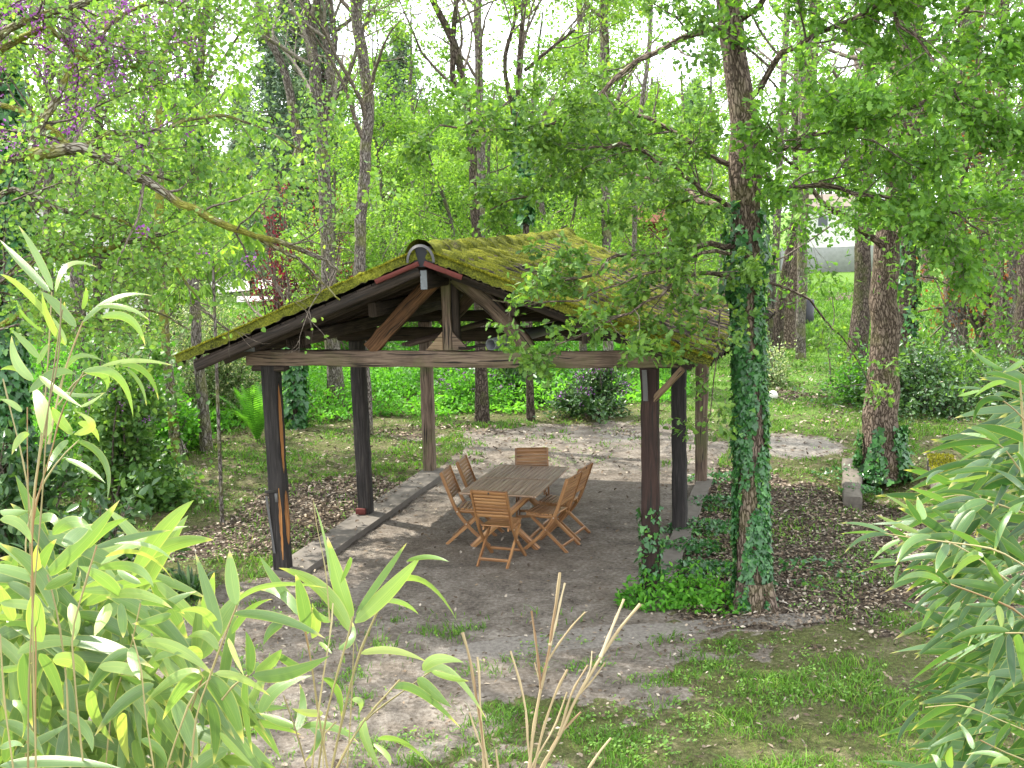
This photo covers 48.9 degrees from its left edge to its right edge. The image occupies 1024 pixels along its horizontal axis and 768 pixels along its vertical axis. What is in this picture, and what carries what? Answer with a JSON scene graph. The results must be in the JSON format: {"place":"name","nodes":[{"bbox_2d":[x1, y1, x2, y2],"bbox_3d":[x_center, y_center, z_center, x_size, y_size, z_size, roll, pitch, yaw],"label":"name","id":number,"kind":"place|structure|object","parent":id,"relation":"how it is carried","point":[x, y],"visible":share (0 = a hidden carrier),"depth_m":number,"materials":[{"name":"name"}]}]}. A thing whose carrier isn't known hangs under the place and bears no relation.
{"place":"outdoors","nodes":[
{"label":"outdoors","id":0,"kind":"place"},
{"bbox_2d":[21,0,1023,218],"label":"sky","id":1,"kind":"structure","parent":0,"point":[671,74],"materials":[{"name":"white"}]},
{"bbox_2d":[31,209,1023,767],"bbox_3d":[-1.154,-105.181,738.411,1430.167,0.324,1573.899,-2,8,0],"label":"ground","id":2,"kind":"structure","parent":0,"point":[583,573],"depth_m":11.66,"materials":[{"name":"soil"}]},
{"bbox_2d":[0,417,90,567],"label":"rhododendron","id":3,"kind":"object","parent":2,"relation":"on","point":[8,532],"visible":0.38,"depth_m":13.56,"materials":[{"name":"green plant"}]},
{"bbox_2d":[23,31,120,370],"bbox_3d":[-13.149,-5.707,29.650,5.759,11.591,5.349,-4,9,-17],"label":"woodland tree","id":4,"kind":"object","parent":2,"relation":"on","point":[34,111],"depth_m":29.78,"materials":[{"name":"green plant"}]},
{"bbox_2d":[0,0,148,538],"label":"woodland tree","id":5,"kind":"object","parent":2,"relation":"on","point":[17,385],"visible":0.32,"depth_m":13.87,"materials":[{"name":"green plant"}]},
{"bbox_2d":[23,0,145,460],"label":"woodland tree","id":6,"kind":"object","parent":2,"relation":"on","point":[74,280],"visible":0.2,"depth_m":18.93,"materials":[{"name":"green plant"}]},
{"bbox_2d":[22,1,152,432],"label":"woodland tree","id":7,"kind":"object","parent":2,"relation":"on","point":[51,177],"visible":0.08,"depth_m":20.93,"materials":[{"name":"green plant"}]},
{"bbox_2d":[34,161,143,315],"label":"white house","id":8,"kind":"structure","parent":2,"relation":"on","point":[67,277],"depth_m":42.59,"materials":[{"name":"tile"}]},
{"bbox_2d":[29,291,166,497],"bbox_3d":[-7.514,0.066,18.139,3.599,3.300,3.914,-2,8,0],"label":"leafy shrub","id":9,"kind":"object","parent":2,"relation":"on","point":[62,434],"visible":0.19,"depth_m":18.06,"materials":[{"name":"green plant"}]},
{"bbox_2d":[26,123,169,380],"bbox_3d":[-9.373,-2.407,24.088,3.858,6.451,3.064,-4,9,-16],"label":"woodland tree","id":10,"kind":"object","parent":2,"relation":"on","point":[61,289],"visible":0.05,"depth_m":23.87,"materials":[{"name":"green plant"}]},
{"bbox_2d":[10,462,190,587],"bbox_3d":[-4.664,1.707,12.321,2.039,1.656,1.847,-2,8,0],"label":"rhododendron","id":11,"kind":"object","parent":2,"relation":"on","point":[128,508],"visible":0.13,"depth_m":12.44,"materials":[{"name":"green plant"}]},
{"bbox_2d":[26,1,198,344],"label":"woodland tree","id":12,"kind":"object","parent":2,"relation":"on","point":[127,158],"visible":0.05,"depth_m":33.54,"materials":[{"name":"green plant"}]},
{"bbox_2d":[37,0,205,412],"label":"woodland tree","id":13,"kind":"object","parent":2,"relation":"on","point":[98,166],"visible":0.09,"depth_m":20.93,"materials":[{"name":"green plant"}]},
{"bbox_2d":[34,303,214,517],"bbox_3d":[-5.698,0.301,16.512,2.721,3.044,2.686,-2,8,0],"label":"lilac shrub","id":14,"kind":"object","parent":2,"relation":"on","point":[126,438],"visible":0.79,"depth_m":16.15,"materials":[{"name":"green plant"}]},
{"bbox_2d":[55,158,206,355],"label":"woodland tree","id":15,"kind":"object","parent":2,"relation":"on","point":[120,178],"visible":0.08,"depth_m":26.69,"materials":[{"name":"green plant"}]},
{"bbox_2d":[25,0,283,381],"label":"woodland tree","id":16,"kind":"object","parent":2,"relation":"on","point":[146,301],"visible":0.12,"depth_m":21.93,"materials":[{"name":"green plant"}]},
{"bbox_2d":[23,0,288,461],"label":"woodland tree","id":17,"kind":"object","parent":2,"relation":"on","point":[174,435],"visible":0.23,"depth_m":18.98,"materials":[{"name":"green plant"}]},
{"bbox_2d":[0,226,328,767],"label":"bamboo clump","id":18,"kind":"object","parent":2,"relation":"on","point":[73,659],"visible":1,"depth_m":2.21,"materials":[{"name":"plant"}]},
{"bbox_2d":[32,259,310,431],"bbox_3d":[-7.369,-1.032,22.879,6.264,4.386,6.255,-2,8,0],"label":"leafy shrub","id":19,"kind":"object","parent":2,"relation":"on","point":[123,353],"visible":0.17,"depth_m":23.04,"materials":[{"name":"green plant"}]},
{"bbox_2d":[125,341,230,460],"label":"leafy shrub","id":20,"kind":"object","parent":2,"relation":"on","point":[188,423],"visible":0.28,"depth_m":20.02,"materials":[{"name":"green plant"}]},
{"bbox_2d":[93,33,262,321],"bbox_3d":[-12.203,-6.954,39.828,5.082,11.012,5.471,6,11,40],"label":"woodland tree","id":21,"kind":"object","parent":2,"relation":"on","point":[172,143],"visible":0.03,"depth_m":39.63,"materials":[{"name":"green plant"}]},
{"bbox_2d":[120,132,247,372],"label":"woodland tree","id":22,"kind":"object","parent":2,"relation":"on","point":[223,284],"visible":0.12,"depth_m":26.12,"materials":[{"name":"green plant"}]},
{"bbox_2d":[161,560,217,601],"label":"iris clump","id":23,"kind":"object","parent":2,"relation":"on","point":[191,581],"visible":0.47,"depth_m":12.42,"materials":[{"name":"green plant"}]},
{"bbox_2d":[0,0,411,452],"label":"redbud tree","id":24,"kind":"object","parent":2,"relation":"on","point":[163,255],"visible":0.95,"depth_m":8.81,"materials":[{"name":"green plant"}]},
{"bbox_2d":[118,53,307,525],"bbox_3d":[-4.020,-1.209,15.266,2.310,6.412,2.182,-8,10,-36],"label":"horse chestnut","id":25,"kind":"object","parent":2,"relation":"on","point":[251,244],"visible":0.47,"depth_m":15.05,"materials":[{"name":"green plant"}]},
{"bbox_2d":[131,0,313,452],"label":"woodland tree","id":26,"kind":"object","parent":2,"relation":"on","point":[205,439],"visible":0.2,"depth_m":20.05,"materials":[{"name":"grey plant"}]},
{"bbox_2d":[169,280,311,418],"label":"leafy shrub","id":27,"kind":"object","parent":2,"relation":"on","point":[230,377],"visible":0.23,"depth_m":23.61,"materials":[{"name":"green plant"}]},
{"bbox_2d":[214,89,266,293],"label":"conifer","id":28,"kind":"object","parent":2,"relation":"on","point":[231,141],"visible":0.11,"depth_m":64.87,"materials":[{"name":"green plant"}]},
{"bbox_2d":[212,382,288,440],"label":"fern","id":29,"kind":"object","parent":2,"relation":"on","point":[255,419],"visible":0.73,"depth_m":20.97,"materials":[{"name":"green plant"}]},
{"bbox_2d":[224,4,319,289],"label":"conifer","id":30,"kind":"object","parent":2,"relation":"on","point":[272,85],"visible":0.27,"depth_m":56.48,"materials":[{"name":"green plant"}]},
{"bbox_2d":[235,174,316,347],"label":"red maple","id":31,"kind":"object","parent":2,"relation":"on","point":[276,306],"visible":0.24,"depth_m":31.38,"materials":[{"name":"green plant"}]},
{"bbox_2d":[174,217,400,429],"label":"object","id":32,"kind":"object","parent":2,"relation":"on","point":[295,404],"visible":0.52,"depth_m":22.34,"materials":[{"name":"green plant"}]},
{"bbox_2d":[251,0,369,283],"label":"conifer","id":33,"kind":"object","parent":2,"relation":"on","point":[291,43],"visible":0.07,"depth_m":60.07,"materials":[{"name":"green plant"}]},
{"bbox_2d":[285,156,353,349],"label":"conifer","id":34,"kind":"object","parent":2,"relation":"on","point":[312,250],"visible":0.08,"depth_m":31.05,"materials":[{"name":"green plant"}]},
{"bbox_2d":[267,0,388,275],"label":"conifer","id":35,"kind":"object","parent":2,"relation":"on","point":[305,67],"visible":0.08,"depth_m":58.50,"materials":[{"name":"green plant"}]},
{"bbox_2d":[270,114,394,343],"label":"woodland tree","id":36,"kind":"object","parent":2,"relation":"on","point":[354,152],"visible":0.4,"depth_m":29.93,"materials":[{"name":"green plant"}]},
{"bbox_2d":[174,0,496,409],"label":"woodland tree","id":37,"kind":"object","parent":2,"relation":"on","point":[335,376],"visible":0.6,"depth_m":23.92,"materials":[{"name":"grey plant"}]},
{"bbox_2d":[259,167,430,349],"bbox_3d":[-4.863,-3.667,33.604,6.029,6.006,6.050,-2,8,0],"label":"hazel shrub","id":38,"kind":"object","parent":2,"relation":"on","point":[347,260],"visible":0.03,"depth_m":33.38,"materials":[{"name":"green plant"}]},
{"bbox_2d":[240,0,454,435],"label":"woodland tree","id":39,"kind":"object","parent":2,"relation":"on","point":[367,78],"visible":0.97,"depth_m":20.90,"materials":[{"name":"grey plant"}]},
{"bbox_2d":[271,468,444,577],"bbox_3d":[-1.900,1.812,15.540,0.458,0.131,5.365,1,9,15],"label":"concrete strip","id":40,"kind":"object","parent":2,"relation":"on","point":[345,534],"visible":0.77,"depth_m":14.93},
{"bbox_2d":[26,316,692,430],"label":"undergrowth","id":41,"kind":"object","parent":2,"relation":"on","point":[318,380],"visible":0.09,"depth_m":24.45,"materials":[{"name":"green plant"}]},
{"bbox_2d":[298,52,439,270],"bbox_3d":[-4.026,-5.684,35.618,4.750,9.278,4.377,-6,9,-25],"label":"woodland tree","id":42,"kind":"object","parent":2,"relation":"on","point":[395,125],"visible":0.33,"depth_m":35.13,"materials":[{"name":"green plant"}]},
{"bbox_2d":[258,500,485,767],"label":"bamboo clump","id":43,"kind":"object","parent":2,"relation":"on","point":[337,599],"visible":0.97,"depth_m":2.37,"materials":[{"name":"plant"}]},
{"bbox_2d":[235,93,519,341],"bbox_3d":[-3.572,-5.026,36.096,10.379,8.744,10.613,-2,8,0],"label":"hazel shrub","id":44,"kind":"object","parent":2,"relation":"on","point":[396,233],"visible":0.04,"depth_m":35.15,"materials":[{"name":"green plant"}]},
{"bbox_2d":[367,50,430,259],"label":"conifer","id":45,"kind":"object","parent":2,"relation":"on","point":[399,84],"visible":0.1,"depth_m":64.38,"materials":[{"name":"green plant"}]},
{"bbox_2d":[389,27,442,233],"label":"conifer","id":46,"kind":"object","parent":2,"relation":"on","point":[400,63],"visible":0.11,"depth_m":71.92,"materials":[{"name":"green plant"}]},
{"bbox_2d":[342,0,518,240],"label":"woodland tree","id":47,"kind":"object","parent":2,"relation":"on","point":[421,106],"visible":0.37,"depth_m":40.75,"materials":[{"name":"green plant"}]},
{"bbox_2d":[379,125,504,350],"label":"woodland tree","id":48,"kind":"object","parent":2,"relation":"on","point":[440,181],"visible":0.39,"depth_m":27.80,"materials":[{"name":"green plant"}]},
{"bbox_2d":[388,0,503,376],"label":"woodland tree","id":49,"kind":"object","parent":2,"relation":"on","point":[477,74],"visible":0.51,"depth_m":26.89,"materials":[{"name":"grey plant"}]},
{"bbox_2d":[362,0,562,422],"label":"woodland tree","id":50,"kind":"object","parent":2,"relation":"on","point":[482,413],"visible":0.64,"depth_m":21.96,"materials":[{"name":"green plant"}]},
{"bbox_2d":[439,465,497,544],"bbox_3d":[-0.542,1.527,14.181,0.624,0.944,0.462,0,9,10],"label":"folding chair","id":51,"kind":"object","parent":2,"relation":"on","point":[450,482],"visible":0.73,"depth_m":14.07,"materials":[{"name":"brown wood"}]},
{"bbox_2d":[418,368,522,413],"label":"bush","id":52,"kind":"object","parent":2,"relation":"on","point":[467,388],"visible":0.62,"depth_m":23.95,"materials":[{"name":"green plant"}]},
{"bbox_2d":[172,227,775,595],"bbox_3d":[0.179,-0.024,14.674,6.090,3.896,6.825,1,9,15],"label":"garden shelter","id":53,"kind":"object","parent":2,"relation":"on","point":[445,283],"visible":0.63,"depth_m":12.24,"materials":[{"name":"brown wood"}]},
{"bbox_2d":[486,321,574,349],"bbox_3d":[0.260,-0.584,12.785,0.124,0.162,2.091,3,10,28],"label":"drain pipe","id":54,"kind":"object","parent":53,"relation":"on","point":[536,331],"visible":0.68,"depth_m":12.66,"materials":[{"name":"grey plastic"}]},
{"bbox_2d":[456,454,504,532],"bbox_3d":[-0.368,1.435,14.767,0.624,0.944,0.462,0,9,12],"label":"folding chair","id":55,"kind":"object","parent":2,"relation":"on","point":[462,462],"visible":0.3,"depth_m":14.72,"materials":[{"name":"brown wood"}]},
{"bbox_2d":[430,69,546,326],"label":"woodland tree","id":56,"kind":"object","parent":2,"relation":"on","point":[461,180],"visible":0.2,"depth_m":35.38,"materials":[{"name":"green plant"}]},
{"bbox_2d":[470,489,526,568],"bbox_3d":[-0.153,1.650,13.272,0.462,0.944,0.624,1,9,21],"label":"folding chair","id":57,"kind":"object","parent":2,"relation":"on","point":[495,506],"visible":1,"depth_m":13.10,"materials":[{"name":"brown wood"}]},
{"bbox_2d":[377,113,643,326],"bbox_3d":[0.056,-5.332,37.101,10.329,8.608,10.119,-5,9,-23],"label":"hazel shrub","id":58,"kind":"object","parent":2,"relation":"on","point":[464,207],"visible":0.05,"depth_m":35.94,"materials":[{"name":"green plant"}]},
{"bbox_2d":[460,346,562,405],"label":"laurel shrub","id":59,"kind":"object","parent":2,"relation":"on","point":[507,373],"visible":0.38,"depth_m":24.57,"materials":[{"name":"green plant"}]},
{"bbox_2d":[459,464,568,549],"bbox_3d":[0.068,1.586,14.344,0.969,0.768,1.590,1,9,17],"label":"garden table","id":60,"kind":"object","parent":2,"relation":"on","point":[526,483],"visible":0.85,"depth_m":14.13,"materials":[{"name":"brown wood"}]},
{"bbox_2d":[34,343,1023,767],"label":"leaf litter","id":61,"kind":"object","parent":2,"relation":"on","point":[710,623],"visible":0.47,"depth_m":14.16,"materials":[{"name":"brown plant"}]},
{"bbox_2d":[40,278,1023,767],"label":"grass","id":62,"kind":"structure","parent":2,"relation":"on","point":[772,676],"depth_m":10.77,"materials":[{"name":"plant"}]},
{"bbox_2d":[515,447,549,517],"bbox_3d":[0.273,1.371,15.073,0.462,0.944,0.624,-1,8,1],"label":"folding chair","id":63,"kind":"object","parent":2,"relation":"on","point":[535,455],"visible":0.4,"depth_m":15.26,"materials":[{"name":"brown wood"}]},
{"bbox_2d":[42,355,1023,767],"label":"weeds","id":64,"kind":"object","parent":2,"relation":"on","point":[664,741],"visible":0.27,"depth_m":10.04,"materials":[{"name":"green plant"}]},
{"bbox_2d":[453,0,622,345],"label":"woodland tree","id":65,"kind":"object","parent":2,"relation":"on","point":[565,222],"visible":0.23,"depth_m":31.78,"materials":[{"name":"green plant"}]},
{"bbox_2d":[64,66,1023,304],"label":"leaves","id":66,"kind":"object","parent":2,"relation":"on","point":[671,113],"depth_m":67.63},
{"bbox_2d":[416,0,686,420],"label":"woodland tree","id":67,"kind":"object","parent":2,"relation":"on","point":[525,222],"visible":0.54,"depth_m":21.96,"materials":[{"name":"green plant"}]},
{"bbox_2d":[461,572,641,767],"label":"dry bamboo canes","id":68,"kind":"object","parent":2,"relation":"on","point":[566,715],"visible":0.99,"depth_m":2.60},
{"bbox_2d":[524,471,582,552],"bbox_3d":[0.507,1.552,13.800,0.624,0.944,0.462,2,9,26],"label":"folding chair","id":69,"kind":"object","parent":2,"relation":"on","point":[570,488],"visible":1,"depth_m":13.72,"materials":[{"name":"brown wood"}]},
{"bbox_2d":[538,462,592,541],"bbox_3d":[0.673,1.475,14.285,0.624,0.944,0.462,2,9,24],"label":"folding chair","id":70,"kind":"object","parent":2,"relation":"on","point":[550,500],"visible":0.69,"depth_m":14.26,"materials":[{"name":"brown wood"}]},
{"bbox_2d":[520,148,622,380],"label":"woodland tree","id":71,"kind":"object","parent":2,"relation":"on","point":[588,233],"visible":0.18,"depth_m":26.20,"materials":[{"name":"green plant"}]},
{"bbox_2d":[486,2,665,220],"bbox_3d":[1.817,-7.537,32.889,4.598,13.422,3.861,5,10,36],"label":"woodland tree","id":72,"kind":"object","parent":2,"relation":"on","point":[584,50],"visible":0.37,"depth_m":32.42,"materials":[{"name":"green plant"}]},
{"bbox_2d":[533,347,640,423],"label":"bush","id":73,"kind":"object","parent":2,"relation":"on","point":[592,396],"visible":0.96,"depth_m":22.55,"materials":[{"name":"green plant"}]},
{"bbox_2d":[511,0,671,234],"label":"woodland tree","id":74,"kind":"object","parent":2,"relation":"on","point":[598,39],"visible":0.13,"depth_m":39.08,"materials":[{"name":"green plant"}]},
{"bbox_2d":[517,0,674,350],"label":"woodland tree","id":75,"kind":"object","parent":2,"relation":"on","point":[606,234],"visible":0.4,"depth_m":25.94,"materials":[{"name":"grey plant"}]},
{"bbox_2d":[529,176,722,286],"bbox_3d":[3.572,-4.696,38.386,9.039,7.461,8.296,-2,8,0],"label":"hazel shrub","id":76,"kind":"object","parent":2,"relation":"on","point":[659,242],"visible":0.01,"depth_m":37.14,"materials":[{"name":"green plant"}]},
{"bbox_2d":[615,208,690,267],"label":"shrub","id":77,"kind":"object","parent":2,"relation":"on","point":[654,221],"visible":0.08,"depth_m":56.86,"materials":[{"name":"brown"}]},
{"bbox_2d":[610,0,715,259],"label":"woodland tree","id":78,"kind":"object","parent":2,"relation":"on","point":[642,98],"visible":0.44,"depth_m":30.01,"materials":[{"name":"green plant"}]},
{"bbox_2d":[611,76,726,274],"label":"woodland tree","id":79,"kind":"object","parent":2,"relation":"on","point":[649,108],"visible":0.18,"depth_m":35.12,"materials":[{"name":"green plant"}]},
{"bbox_2d":[646,477,713,601],"bbox_3d":[2.217,1.861,14.430,0.250,0.116,5.495,1,9,15],"label":"concrete strip","id":80,"kind":"object","parent":2,"relation":"on","point":[698,489],"visible":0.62,"depth_m":14.15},
{"bbox_2d":[612,556,750,618],"bbox_3d":[1.791,2.045,11.799,1.497,0.570,1.192,-2,8,0],"label":"periwinkle cover","id":81,"kind":"object","parent":2,"relation":"on","point":[680,598],"visible":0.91,"depth_m":11.68,"materials":[{"name":"green plant"}]},
{"bbox_2d":[679,75,730,270],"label":"tree","id":82,"kind":"object","parent":2,"relation":"on","point":[691,101],"visible":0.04,"depth_m":73.27,"materials":[{"name":"green plant"}]},
{"bbox_2d":[392,0,1023,614],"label":"ivy oak","id":83,"kind":"object","parent":2,"relation":"on","point":[590,134],"visible":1,"depth_m":10.57,"materials":[{"name":"green plant"}]},
{"bbox_2d":[663,13,816,290],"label":"woodland tree","id":84,"kind":"object","parent":2,"relation":"on","point":[720,91],"visible":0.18,"depth_m":43.23,"materials":[{"name":"green plant"}]},
{"bbox_2d":[722,331,803,387],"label":"evergreen shrub","id":85,"kind":"object","parent":2,"relation":"on","point":[777,375],"visible":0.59,"depth_m":25.80,"materials":[{"name":"green plant"}]},
{"bbox_2d":[660,462,885,590],"bbox_3d":[3.336,1.667,15.032,2.974,0.246,6.215,2,9,21],"label":"ivy cover","id":86,"kind":"object","parent":2,"relation":"on","point":[712,525],"visible":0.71,"depth_m":13.68,"materials":[{"name":"green plant"}]},
{"bbox_2d":[747,0,845,341],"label":"woodland tree","id":87,"kind":"object","parent":2,"relation":"on","point":[772,278],"visible":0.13,"depth_m":33.92,"materials":[{"name":"grey plant"}]},
{"bbox_2d":[746,0,851,359],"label":"woodland tree","id":88,"kind":"object","parent":2,"relation":"on","point":[801,329],"visible":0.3,"depth_m":30.16,"materials":[{"name":"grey plant"}]},
{"bbox_2d":[755,17,852,356],"bbox_3d":[8.430,-5.619,31.703,2.990,9.657,3.300,-2,8,0],"label":"oak tree","id":89,"kind":"object","parent":2,"relation":"on","point":[778,327],"visible":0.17,"depth_m":31.19,"materials":[{"name":"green plant"}]},
{"bbox_2d":[604,0,1023,486],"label":"oak tree","id":90,"kind":"object","parent":2,"relation":"on","point":[884,435],"visible":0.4,"depth_m":16.28,"materials":[{"name":"green plant"}]},
{"bbox_2d":[765,0,880,348],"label":"oak tree","id":91,"kind":"object","parent":2,"relation":"on","point":[789,323],"visible":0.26,"depth_m":32.92,"materials":[{"name":"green plant"}]},
{"bbox_2d":[779,246,873,273],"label":"garden wall","id":92,"kind":"structure","parent":2,"relation":"on","point":[836,254],"depth_m":70.52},
{"bbox_2d":[807,194,857,246],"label":"house","id":93,"kind":"structure","parent":2,"relation":"on","point":[826,222],"depth_m":79.76,"materials":[{"name":"paint"}]},
{"bbox_2d":[810,342,868,407],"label":"evergreen shrub","id":94,"kind":"object","parent":2,"relation":"on","point":[847,378],"visible":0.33,"depth_m":23.45,"materials":[{"name":"green plant"}]},
{"bbox_2d":[842,458,862,512],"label":"foundation wall","id":95,"kind":"structure","parent":2,"relation":"on","point":[853,498],"depth_m":16.12,"materials":[{"name":"concrete"}]},
{"bbox_2d":[785,0,929,384],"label":"oak tree","id":96,"kind":"object","parent":2,"relation":"on","point":[862,274],"visible":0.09,"depth_m":25.91,"materials":[{"name":"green plant"}]},
{"bbox_2d":[793,293,1023,423],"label":"evergreen shrub","id":97,"kind":"object","parent":2,"relation":"on","point":[913,384],"visible":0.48,"depth_m":22.02,"materials":[{"name":"green plant"}]},
{"bbox_2d":[845,3,1011,356],"bbox_3d":[11.234,-7.691,30.817,3.657,13.862,4.003,-9,11,-42],"label":"oak tree","id":98,"kind":"object","parent":2,"relation":"on","point":[906,318],"visible":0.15,"depth_m":30.27,"materials":[{"name":"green plant"}]},
{"bbox_2d":[841,349,1023,767],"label":"bamboo clump","id":99,"kind":"object","parent":2,"relation":"on","point":[990,470],"visible":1,"depth_m":2.94,"materials":[{"name":"plant"}]},
{"bbox_2d":[926,453,955,522],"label":"foundation wall","id":100,"kind":"structure","parent":2,"relation":"on","point":[935,460],"depth_m":16.92,"materials":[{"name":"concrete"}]},
{"bbox_2d":[932,5,996,352],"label":"oak tree","id":101,"kind":"object","parent":2,"relation":"on","point":[961,328],"visible":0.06,"depth_m":31.21,"materials":[{"name":"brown plant"}]},
{"bbox_2d":[916,1,1022,351],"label":"copper tree","id":102,"kind":"object","parent":2,"relation":"on","point":[980,320],"visible":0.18,"depth_m":30.91,"materials":[{"name":"green plant"}]},
{"bbox_2d":[922,0,1023,353],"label":"woodland tree","id":103,"kind":"object","parent":2,"relation":"on","point":[1011,277],"visible":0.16,"depth_m":29.63,"materials":[{"name":"green plant"}]},
{"bbox_2d":[938,2,1023,398],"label":"oak tree","id":104,"kind":"object","parent":2,"relation":"on","point":[1019,308],"visible":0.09,"depth_m":23.05,"materials":[{"name":"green plant"}]},
{"bbox_2d":[972,0,1023,359],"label":"oak tree","id":105,"kind":"object","parent":2,"relation":"on","point":[999,313],"visible":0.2,"depth_m":28.36,"materials":[{"name":"green plant"}]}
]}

